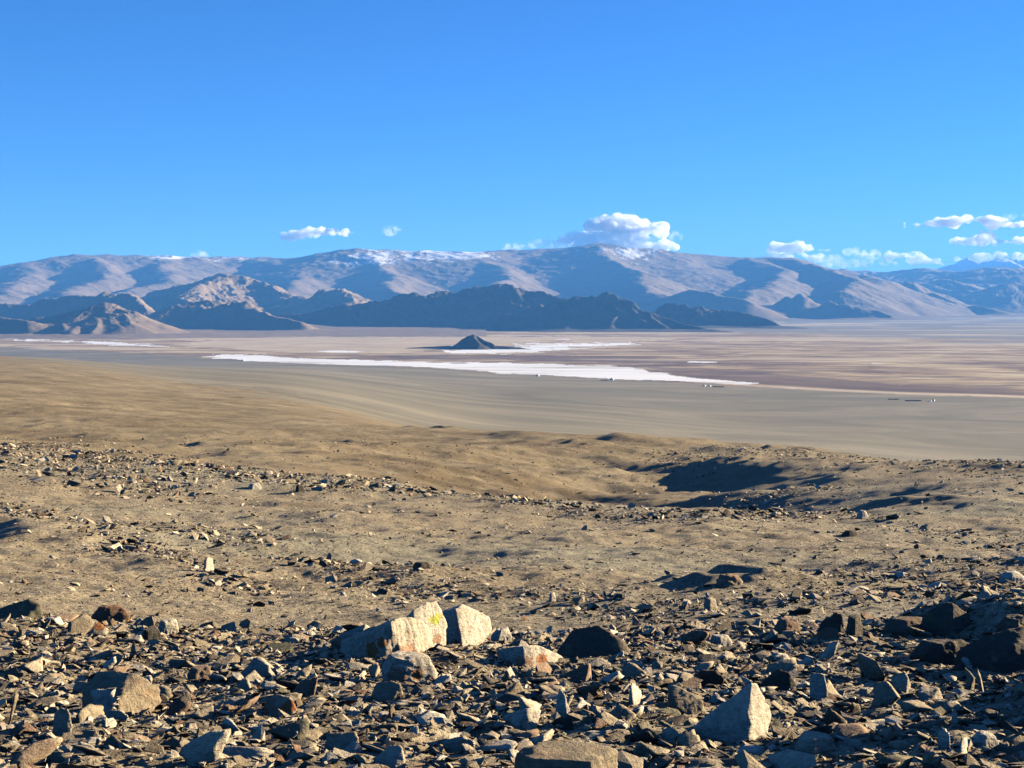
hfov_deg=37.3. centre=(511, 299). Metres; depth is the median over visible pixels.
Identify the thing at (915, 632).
rock
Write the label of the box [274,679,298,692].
rock
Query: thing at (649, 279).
mountains
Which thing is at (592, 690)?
rock
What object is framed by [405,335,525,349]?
island hill
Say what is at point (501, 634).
rock
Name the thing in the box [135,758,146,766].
rock
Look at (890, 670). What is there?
rock
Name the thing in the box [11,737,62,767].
rock
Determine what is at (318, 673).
rock
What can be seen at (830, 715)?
rock
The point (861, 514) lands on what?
rock
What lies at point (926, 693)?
rock
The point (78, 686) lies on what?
rock
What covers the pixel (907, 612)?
rock
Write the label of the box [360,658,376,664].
rock
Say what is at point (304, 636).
rock
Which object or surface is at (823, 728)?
rock
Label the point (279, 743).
rock
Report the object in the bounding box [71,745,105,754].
rock
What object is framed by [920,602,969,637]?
boulder
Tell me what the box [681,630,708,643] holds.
rock
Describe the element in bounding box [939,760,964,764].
rock
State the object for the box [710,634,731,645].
rock
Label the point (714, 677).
rock
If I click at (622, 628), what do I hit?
rock
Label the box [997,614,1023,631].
boulder
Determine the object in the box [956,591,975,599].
rock
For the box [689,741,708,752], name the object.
rock
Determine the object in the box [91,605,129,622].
rock
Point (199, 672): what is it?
rock
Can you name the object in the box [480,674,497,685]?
rock
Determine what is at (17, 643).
rock
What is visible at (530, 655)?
boulder
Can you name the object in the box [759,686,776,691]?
rock
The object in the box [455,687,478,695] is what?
rock
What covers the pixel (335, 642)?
rock
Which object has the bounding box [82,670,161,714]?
boulder
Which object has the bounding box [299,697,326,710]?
rock
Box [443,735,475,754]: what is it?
rock
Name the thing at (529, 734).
rock
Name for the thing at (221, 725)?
rock
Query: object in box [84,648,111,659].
rock
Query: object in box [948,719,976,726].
rock
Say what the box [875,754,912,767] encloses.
rock
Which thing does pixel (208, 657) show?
rock
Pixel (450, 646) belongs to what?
rock
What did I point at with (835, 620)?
rock
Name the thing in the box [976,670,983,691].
rock
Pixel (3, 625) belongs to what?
rock
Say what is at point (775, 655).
rock
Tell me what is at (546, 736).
rock
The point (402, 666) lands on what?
boulder
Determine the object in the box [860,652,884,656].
rock
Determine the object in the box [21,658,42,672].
rock
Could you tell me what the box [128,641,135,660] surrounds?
rock
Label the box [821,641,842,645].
rock
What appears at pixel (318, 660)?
rock
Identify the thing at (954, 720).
rock
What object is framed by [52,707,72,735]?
rock
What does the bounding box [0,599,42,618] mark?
boulder
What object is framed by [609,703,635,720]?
rock
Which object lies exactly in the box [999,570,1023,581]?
rock
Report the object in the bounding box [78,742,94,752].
rock
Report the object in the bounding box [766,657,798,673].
rock
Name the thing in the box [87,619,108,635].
rock
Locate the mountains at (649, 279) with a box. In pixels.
[0,243,987,320]
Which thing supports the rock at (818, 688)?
on the ground
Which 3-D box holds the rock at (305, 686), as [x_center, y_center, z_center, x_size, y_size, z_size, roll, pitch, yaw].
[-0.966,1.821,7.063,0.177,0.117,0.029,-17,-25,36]
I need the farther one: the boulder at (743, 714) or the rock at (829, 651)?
the rock at (829, 651)
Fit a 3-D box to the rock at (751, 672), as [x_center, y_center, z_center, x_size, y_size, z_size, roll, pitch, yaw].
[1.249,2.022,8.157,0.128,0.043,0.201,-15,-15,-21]
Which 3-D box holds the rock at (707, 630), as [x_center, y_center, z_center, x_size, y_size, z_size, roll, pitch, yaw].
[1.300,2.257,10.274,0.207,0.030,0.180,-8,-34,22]
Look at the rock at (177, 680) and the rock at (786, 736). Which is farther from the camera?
the rock at (177, 680)
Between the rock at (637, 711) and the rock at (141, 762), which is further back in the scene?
the rock at (637, 711)
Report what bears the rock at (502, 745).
on the ground
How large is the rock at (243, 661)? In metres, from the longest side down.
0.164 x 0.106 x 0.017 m
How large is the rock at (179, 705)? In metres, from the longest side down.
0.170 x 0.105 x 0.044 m
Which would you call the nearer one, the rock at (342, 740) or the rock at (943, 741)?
the rock at (943, 741)
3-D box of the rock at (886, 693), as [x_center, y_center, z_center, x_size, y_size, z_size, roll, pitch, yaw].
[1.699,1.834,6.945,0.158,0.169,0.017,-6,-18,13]
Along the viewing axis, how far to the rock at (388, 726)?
5.79 m
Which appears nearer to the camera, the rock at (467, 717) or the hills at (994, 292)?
the rock at (467, 717)
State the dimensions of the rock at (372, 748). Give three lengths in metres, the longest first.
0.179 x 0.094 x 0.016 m
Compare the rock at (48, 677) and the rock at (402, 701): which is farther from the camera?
the rock at (48, 677)
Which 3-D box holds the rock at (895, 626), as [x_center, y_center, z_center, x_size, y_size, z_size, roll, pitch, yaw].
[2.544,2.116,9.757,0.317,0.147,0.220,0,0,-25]
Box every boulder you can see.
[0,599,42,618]
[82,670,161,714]
[340,617,432,658]
[381,651,436,682]
[406,601,446,646]
[442,604,491,646]
[497,645,562,667]
[514,741,617,767]
[557,625,630,657]
[693,683,770,741]
[909,639,968,664]
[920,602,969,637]
[953,626,1023,673]
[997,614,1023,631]
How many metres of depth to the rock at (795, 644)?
9.40 m
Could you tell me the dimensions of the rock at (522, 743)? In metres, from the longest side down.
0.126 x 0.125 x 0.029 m
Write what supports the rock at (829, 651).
on the ground
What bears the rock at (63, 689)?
on the ground
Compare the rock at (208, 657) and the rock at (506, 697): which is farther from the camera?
the rock at (208, 657)
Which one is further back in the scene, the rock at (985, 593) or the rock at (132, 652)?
the rock at (985, 593)
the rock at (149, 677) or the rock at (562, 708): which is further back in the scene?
the rock at (149, 677)
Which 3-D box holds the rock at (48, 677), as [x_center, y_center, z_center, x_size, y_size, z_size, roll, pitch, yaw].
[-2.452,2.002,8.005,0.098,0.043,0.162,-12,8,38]
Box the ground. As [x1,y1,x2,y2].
[0,317,1023,767]
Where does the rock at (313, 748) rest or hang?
on the ground
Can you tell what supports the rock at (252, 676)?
on the ground
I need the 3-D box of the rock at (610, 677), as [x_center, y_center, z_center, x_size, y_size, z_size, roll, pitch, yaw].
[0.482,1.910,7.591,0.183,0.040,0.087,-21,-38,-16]
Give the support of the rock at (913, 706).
on the ground
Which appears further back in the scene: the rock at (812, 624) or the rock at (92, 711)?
the rock at (812, 624)
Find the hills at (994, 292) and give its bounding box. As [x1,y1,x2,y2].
[771,267,1023,319]
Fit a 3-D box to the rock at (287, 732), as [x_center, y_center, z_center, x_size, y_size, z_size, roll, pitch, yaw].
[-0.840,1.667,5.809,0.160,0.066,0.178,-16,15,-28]
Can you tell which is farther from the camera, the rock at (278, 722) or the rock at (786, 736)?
the rock at (278, 722)
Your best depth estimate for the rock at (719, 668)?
8.12 m
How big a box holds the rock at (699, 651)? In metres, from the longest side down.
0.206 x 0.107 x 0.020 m
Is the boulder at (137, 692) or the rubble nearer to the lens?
the boulder at (137, 692)
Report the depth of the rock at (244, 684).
7.48 m
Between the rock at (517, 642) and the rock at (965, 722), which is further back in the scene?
the rock at (517, 642)
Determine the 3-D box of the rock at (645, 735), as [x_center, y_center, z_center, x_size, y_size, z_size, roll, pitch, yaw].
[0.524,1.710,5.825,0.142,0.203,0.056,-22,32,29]
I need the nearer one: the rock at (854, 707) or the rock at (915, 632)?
the rock at (854, 707)
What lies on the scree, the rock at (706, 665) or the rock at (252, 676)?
the rock at (706, 665)
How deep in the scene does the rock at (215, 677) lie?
7.99 m
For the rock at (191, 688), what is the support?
on the scree
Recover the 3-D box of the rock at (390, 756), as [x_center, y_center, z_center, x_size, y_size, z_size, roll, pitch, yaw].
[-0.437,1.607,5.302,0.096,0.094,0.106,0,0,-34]
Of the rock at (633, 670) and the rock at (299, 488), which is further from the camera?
the rock at (299, 488)
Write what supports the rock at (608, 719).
on the ground
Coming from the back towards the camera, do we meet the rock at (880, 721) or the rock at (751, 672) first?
the rock at (751, 672)
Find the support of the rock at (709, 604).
on the ground
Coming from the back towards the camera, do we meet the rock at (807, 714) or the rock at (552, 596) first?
the rock at (552, 596)
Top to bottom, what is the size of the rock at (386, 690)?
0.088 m
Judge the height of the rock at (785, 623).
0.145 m
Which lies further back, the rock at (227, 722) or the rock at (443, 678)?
the rock at (443, 678)
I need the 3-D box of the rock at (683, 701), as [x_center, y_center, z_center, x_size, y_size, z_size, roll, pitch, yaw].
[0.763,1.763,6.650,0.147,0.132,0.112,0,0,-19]
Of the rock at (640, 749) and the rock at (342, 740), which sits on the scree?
the rock at (640, 749)
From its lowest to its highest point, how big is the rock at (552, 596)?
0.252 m
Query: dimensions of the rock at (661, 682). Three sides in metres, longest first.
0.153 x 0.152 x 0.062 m
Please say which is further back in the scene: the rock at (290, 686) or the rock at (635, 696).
the rock at (290, 686)
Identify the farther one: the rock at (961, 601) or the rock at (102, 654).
the rock at (961, 601)
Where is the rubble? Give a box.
[0,432,1023,631]
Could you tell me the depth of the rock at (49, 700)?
6.96 m
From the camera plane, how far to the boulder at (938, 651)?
8.60 m
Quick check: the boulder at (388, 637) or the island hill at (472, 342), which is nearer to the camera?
the boulder at (388, 637)
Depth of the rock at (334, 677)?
7.75 m
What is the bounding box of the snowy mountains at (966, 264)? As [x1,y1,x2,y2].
[937,258,1023,270]
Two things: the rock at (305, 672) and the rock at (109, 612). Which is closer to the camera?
the rock at (305, 672)
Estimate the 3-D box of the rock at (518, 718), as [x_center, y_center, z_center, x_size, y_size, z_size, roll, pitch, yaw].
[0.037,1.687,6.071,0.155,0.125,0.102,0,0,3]
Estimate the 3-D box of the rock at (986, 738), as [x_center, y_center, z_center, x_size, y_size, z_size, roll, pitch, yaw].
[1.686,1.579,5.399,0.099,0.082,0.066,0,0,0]
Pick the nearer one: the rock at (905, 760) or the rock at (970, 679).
the rock at (905, 760)
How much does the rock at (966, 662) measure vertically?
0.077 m
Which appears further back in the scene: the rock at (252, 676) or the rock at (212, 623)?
the rock at (212, 623)
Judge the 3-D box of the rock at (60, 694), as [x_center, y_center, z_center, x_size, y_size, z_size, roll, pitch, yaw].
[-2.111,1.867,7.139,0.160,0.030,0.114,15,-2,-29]
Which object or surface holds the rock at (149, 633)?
on the ground
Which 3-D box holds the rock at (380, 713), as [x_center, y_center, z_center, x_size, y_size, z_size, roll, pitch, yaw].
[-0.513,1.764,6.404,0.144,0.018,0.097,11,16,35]
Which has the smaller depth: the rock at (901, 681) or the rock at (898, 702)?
the rock at (898, 702)
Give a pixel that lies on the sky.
(851, 135)
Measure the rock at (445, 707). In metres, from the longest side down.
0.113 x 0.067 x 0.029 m
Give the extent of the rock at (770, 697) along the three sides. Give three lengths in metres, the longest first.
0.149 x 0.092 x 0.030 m
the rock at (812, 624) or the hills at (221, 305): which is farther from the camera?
the hills at (221, 305)
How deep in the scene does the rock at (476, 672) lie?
8.04 m
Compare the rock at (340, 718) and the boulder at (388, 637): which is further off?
the boulder at (388, 637)
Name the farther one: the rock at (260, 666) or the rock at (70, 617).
the rock at (70, 617)
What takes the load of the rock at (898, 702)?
on the ground
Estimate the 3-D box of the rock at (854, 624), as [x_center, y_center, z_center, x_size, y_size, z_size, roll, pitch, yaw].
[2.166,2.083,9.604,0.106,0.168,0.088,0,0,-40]
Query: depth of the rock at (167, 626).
10.25 m
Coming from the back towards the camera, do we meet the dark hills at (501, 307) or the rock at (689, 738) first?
the dark hills at (501, 307)
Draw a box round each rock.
[0,621,18,631]
[2,613,10,621]
[8,694,18,724]
[10,639,28,648]
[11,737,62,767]
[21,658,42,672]
[30,696,64,704]
[38,673,57,681]
[40,713,54,717]
[45,616,63,625]
[47,691,73,697]
[51,689,73,691]
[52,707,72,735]
[53,614,78,622]
[67,613,94,636]
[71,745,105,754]
[72,681,85,692]
[76,704,104,722]
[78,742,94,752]
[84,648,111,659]
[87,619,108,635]
[89,687,121,711]
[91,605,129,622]
[95,638,113,642]
[103,656,116,668]
[103,734,120,749]
[104,710,128,721]
[109,664,131,672]
[114,638,142,642]
[127,725,159,728]
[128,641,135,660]
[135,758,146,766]
[142,627,160,640]
[143,675,151,682]
[152,683,172,699]
[158,618,178,634]
[167,691,190,715]
[168,659,195,667]
[168,677,186,683]
[171,736,189,742]
[178,736,188,747]
[180,729,230,765]
[181,682,196,694]
[187,665,210,679]
[190,705,213,719]
[199,621,219,627]
[204,557,213,570]
[204,653,223,661]
[208,673,226,680]
[217,723,249,731]
[222,717,240,734]
[222,746,273,759]
[229,695,259,715]
[237,677,250,690]
[238,670,262,683]
[240,658,250,665]
[241,657,274,678]
[248,483,260,489]
[260,681,286,691]
[263,694,296,717]
[265,692,301,699]
[265,742,287,745]
[266,718,308,740]
[268,718,284,727]
[269,672,283,679]
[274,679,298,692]
[285,663,308,668]
[287,743,318,757]
[292,676,317,694]
[293,664,311,680]
[295,485,303,491]
[295,632,310,639]
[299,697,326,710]
[307,658,334,664]
[315,671,329,674]
[321,673,345,681]
[322,715,346,721]
[324,731,358,750]
[330,624,368,648]
[353,741,383,752]
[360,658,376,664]
[368,663,379,677]
[371,681,402,700]
[373,723,397,731]
[373,745,405,767]
[375,711,388,715]
[394,700,407,704]
[413,562,431,569]
[417,710,445,724]
[421,723,437,730]
[433,674,450,684]
[433,703,454,711]
[435,644,459,648]
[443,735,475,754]
[446,651,462,657]
[449,696,462,701]
[454,712,480,721]
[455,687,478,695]
[466,667,483,676]
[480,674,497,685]
[481,739,517,752]
[491,627,511,640]
[491,692,524,707]
[503,708,540,726]
[504,681,526,695]
[506,748,518,758]
[510,638,529,645]
[512,729,538,741]
[514,739,532,750]
[518,696,541,709]
[526,677,556,684]
[530,729,553,744]
[538,685,555,694]
[544,680,559,686]
[549,592,555,601]
[556,688,569,717]
[563,663,591,681]
[566,695,573,705]
[575,699,590,707]
[576,684,603,696]
[598,671,623,683]
[598,709,618,725]
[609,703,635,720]
[616,623,629,631]
[622,662,648,678]
[624,728,661,744]
[628,682,641,704]
[632,705,643,716]
[633,742,669,757]
[636,720,652,730]
[650,678,672,687]
[662,727,679,738]
[663,672,678,681]
[668,685,704,714]
[676,727,699,747]
[678,672,694,681]
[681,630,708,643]
[688,717,697,722]
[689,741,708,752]
[694,628,718,633]
[694,648,709,653]
[694,661,713,670]
[698,670,723,685]
[703,597,717,610]
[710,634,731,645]
[715,662,726,674]
[716,574,742,587]
[735,744,763,752]
[738,669,760,676]
[740,675,750,681]
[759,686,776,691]
[761,669,796,690]
[763,694,792,705]
[766,653,789,660]
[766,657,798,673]
[768,730,794,746]
[774,617,799,633]
[789,641,800,646]
[789,725,832,744]
[794,711,822,718]
[794,731,835,758]
[800,621,817,627]
[809,673,826,700]
[818,612,844,634]
[818,640,838,661]
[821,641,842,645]
[823,708,846,725]
[826,679,838,694]
[833,723,868,735]
[835,701,850,706]
[842,530,857,536]
[842,640,859,645]
[846,614,862,635]
[850,702,859,712]
[857,510,867,518]
[857,653,884,681]
[859,687,872,696]
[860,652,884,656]
[867,719,884,724]
[871,681,900,707]
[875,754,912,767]
[881,667,901,673]
[882,616,921,636]
[887,740,912,749]
[890,671,910,692]
[895,696,924,704]
[899,607,920,615]
[900,700,932,712]
[906,626,932,637]
[918,685,942,703]
[937,727,950,749]
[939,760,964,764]
[944,701,961,710]
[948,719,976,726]
[951,707,957,729]
[954,596,976,605]
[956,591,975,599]
[960,737,967,753]
[961,657,972,669]
[965,668,974,689]
[972,730,998,749]
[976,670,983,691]
[977,588,991,601]
[979,708,1002,718]
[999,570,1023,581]
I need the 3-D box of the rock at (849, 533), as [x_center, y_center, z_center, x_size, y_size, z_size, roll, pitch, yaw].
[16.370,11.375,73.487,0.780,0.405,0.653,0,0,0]
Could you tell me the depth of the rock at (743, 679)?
7.88 m
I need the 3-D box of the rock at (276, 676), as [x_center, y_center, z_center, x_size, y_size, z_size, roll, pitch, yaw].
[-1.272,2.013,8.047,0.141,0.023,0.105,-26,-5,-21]
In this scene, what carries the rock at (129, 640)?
on the ground
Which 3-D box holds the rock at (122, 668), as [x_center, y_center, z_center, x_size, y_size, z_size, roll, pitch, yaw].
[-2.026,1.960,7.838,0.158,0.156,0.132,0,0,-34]
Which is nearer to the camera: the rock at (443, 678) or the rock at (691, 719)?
the rock at (691, 719)
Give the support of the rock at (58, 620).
on the ground
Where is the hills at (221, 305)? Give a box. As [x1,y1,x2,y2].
[0,273,485,338]
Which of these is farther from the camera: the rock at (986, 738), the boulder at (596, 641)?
the boulder at (596, 641)
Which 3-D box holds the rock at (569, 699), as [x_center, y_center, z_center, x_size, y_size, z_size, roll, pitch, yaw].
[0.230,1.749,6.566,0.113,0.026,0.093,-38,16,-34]
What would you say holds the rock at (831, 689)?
on the ground
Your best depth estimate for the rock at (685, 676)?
7.63 m
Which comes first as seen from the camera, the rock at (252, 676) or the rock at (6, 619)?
the rock at (252, 676)
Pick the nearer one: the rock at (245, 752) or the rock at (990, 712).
the rock at (245, 752)
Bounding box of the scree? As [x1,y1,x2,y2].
[0,587,1023,767]
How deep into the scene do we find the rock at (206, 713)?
6.50 m
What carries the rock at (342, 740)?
on the ground
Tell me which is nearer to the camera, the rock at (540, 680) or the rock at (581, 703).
the rock at (581, 703)
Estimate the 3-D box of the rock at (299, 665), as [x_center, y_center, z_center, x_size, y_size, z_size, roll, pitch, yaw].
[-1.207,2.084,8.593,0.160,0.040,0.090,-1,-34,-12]
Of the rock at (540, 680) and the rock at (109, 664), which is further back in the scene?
the rock at (109, 664)
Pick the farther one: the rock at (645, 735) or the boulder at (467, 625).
the boulder at (467, 625)
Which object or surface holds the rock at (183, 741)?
on the ground
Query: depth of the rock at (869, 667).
7.96 m
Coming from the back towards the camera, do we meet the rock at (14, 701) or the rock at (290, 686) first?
the rock at (290, 686)
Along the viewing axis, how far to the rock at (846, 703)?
6.85 m
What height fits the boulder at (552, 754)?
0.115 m
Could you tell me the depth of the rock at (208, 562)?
41.81 m
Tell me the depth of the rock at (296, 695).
6.94 m
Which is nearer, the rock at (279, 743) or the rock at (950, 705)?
the rock at (279, 743)
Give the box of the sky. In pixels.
[0,0,1023,271]
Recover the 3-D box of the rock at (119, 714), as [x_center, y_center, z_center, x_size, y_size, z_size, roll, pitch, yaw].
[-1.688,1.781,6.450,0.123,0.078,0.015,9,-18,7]
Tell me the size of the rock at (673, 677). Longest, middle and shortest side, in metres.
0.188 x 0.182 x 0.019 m
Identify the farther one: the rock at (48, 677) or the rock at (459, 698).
the rock at (48, 677)
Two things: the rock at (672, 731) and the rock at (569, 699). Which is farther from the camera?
the rock at (569, 699)
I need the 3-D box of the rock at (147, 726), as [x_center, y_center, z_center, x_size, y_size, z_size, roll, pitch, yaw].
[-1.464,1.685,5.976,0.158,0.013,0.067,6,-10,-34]
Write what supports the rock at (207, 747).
on the ground
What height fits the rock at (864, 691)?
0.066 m
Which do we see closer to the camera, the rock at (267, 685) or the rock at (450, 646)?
the rock at (267, 685)
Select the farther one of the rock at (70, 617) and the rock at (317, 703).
the rock at (70, 617)
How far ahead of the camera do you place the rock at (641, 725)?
6.00 m
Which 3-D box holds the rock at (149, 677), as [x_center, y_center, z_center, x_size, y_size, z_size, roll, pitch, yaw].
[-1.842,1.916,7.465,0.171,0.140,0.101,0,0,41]
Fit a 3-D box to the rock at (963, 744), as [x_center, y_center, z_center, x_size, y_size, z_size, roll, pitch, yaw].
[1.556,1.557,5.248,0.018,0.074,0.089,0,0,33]
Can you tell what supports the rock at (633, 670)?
on the ground
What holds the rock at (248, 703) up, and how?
on the ground
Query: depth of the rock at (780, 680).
7.60 m
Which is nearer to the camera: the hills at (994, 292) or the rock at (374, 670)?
the rock at (374, 670)
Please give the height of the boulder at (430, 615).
0.313 m
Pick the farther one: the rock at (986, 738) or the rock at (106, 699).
the rock at (106, 699)
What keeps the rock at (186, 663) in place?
on the ground
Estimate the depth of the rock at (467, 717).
6.06 m
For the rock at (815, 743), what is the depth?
5.41 m
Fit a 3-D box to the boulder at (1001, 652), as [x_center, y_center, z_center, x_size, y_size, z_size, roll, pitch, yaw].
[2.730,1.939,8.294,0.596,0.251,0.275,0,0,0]
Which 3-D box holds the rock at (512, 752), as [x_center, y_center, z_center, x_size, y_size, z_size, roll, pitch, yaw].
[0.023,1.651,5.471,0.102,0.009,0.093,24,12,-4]
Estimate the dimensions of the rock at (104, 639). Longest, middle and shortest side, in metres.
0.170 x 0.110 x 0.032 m
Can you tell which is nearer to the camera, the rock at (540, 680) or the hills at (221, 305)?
the rock at (540, 680)
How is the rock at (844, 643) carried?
on the ground
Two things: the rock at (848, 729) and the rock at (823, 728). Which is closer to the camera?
the rock at (823, 728)
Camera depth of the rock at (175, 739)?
5.50 m
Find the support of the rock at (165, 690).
on the ground
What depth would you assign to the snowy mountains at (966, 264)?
61474.38 m
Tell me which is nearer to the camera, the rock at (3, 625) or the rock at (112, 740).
the rock at (112, 740)
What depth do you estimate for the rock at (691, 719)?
6.25 m
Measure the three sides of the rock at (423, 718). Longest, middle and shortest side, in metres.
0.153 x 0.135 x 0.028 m
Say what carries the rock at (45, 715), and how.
on the ground
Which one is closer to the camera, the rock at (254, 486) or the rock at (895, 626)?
the rock at (895, 626)
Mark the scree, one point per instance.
(1012, 754)
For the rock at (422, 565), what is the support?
on the ground
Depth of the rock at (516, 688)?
6.76 m
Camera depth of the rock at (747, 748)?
5.57 m
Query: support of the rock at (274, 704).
on the ground
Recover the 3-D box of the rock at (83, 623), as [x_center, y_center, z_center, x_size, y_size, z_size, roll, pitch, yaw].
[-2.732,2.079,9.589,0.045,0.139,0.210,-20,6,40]
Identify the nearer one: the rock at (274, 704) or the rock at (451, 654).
the rock at (274, 704)
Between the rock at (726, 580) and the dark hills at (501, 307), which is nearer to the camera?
the rock at (726, 580)
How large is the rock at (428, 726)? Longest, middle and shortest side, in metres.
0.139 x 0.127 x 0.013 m
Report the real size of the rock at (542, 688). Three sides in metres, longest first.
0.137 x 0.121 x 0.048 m
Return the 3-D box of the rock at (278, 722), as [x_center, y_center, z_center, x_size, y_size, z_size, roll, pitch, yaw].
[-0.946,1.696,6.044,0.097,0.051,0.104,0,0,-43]
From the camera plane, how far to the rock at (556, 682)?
7.23 m
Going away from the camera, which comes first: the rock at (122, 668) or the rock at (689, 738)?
the rock at (689, 738)
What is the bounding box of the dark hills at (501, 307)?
[276,283,808,331]
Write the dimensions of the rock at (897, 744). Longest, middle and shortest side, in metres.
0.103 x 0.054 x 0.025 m
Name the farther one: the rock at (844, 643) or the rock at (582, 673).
the rock at (844, 643)
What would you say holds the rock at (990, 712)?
on the ground
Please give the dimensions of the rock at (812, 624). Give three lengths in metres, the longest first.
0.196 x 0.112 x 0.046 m
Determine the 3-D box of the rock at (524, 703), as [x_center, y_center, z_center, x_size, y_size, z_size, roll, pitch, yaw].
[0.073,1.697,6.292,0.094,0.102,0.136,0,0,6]

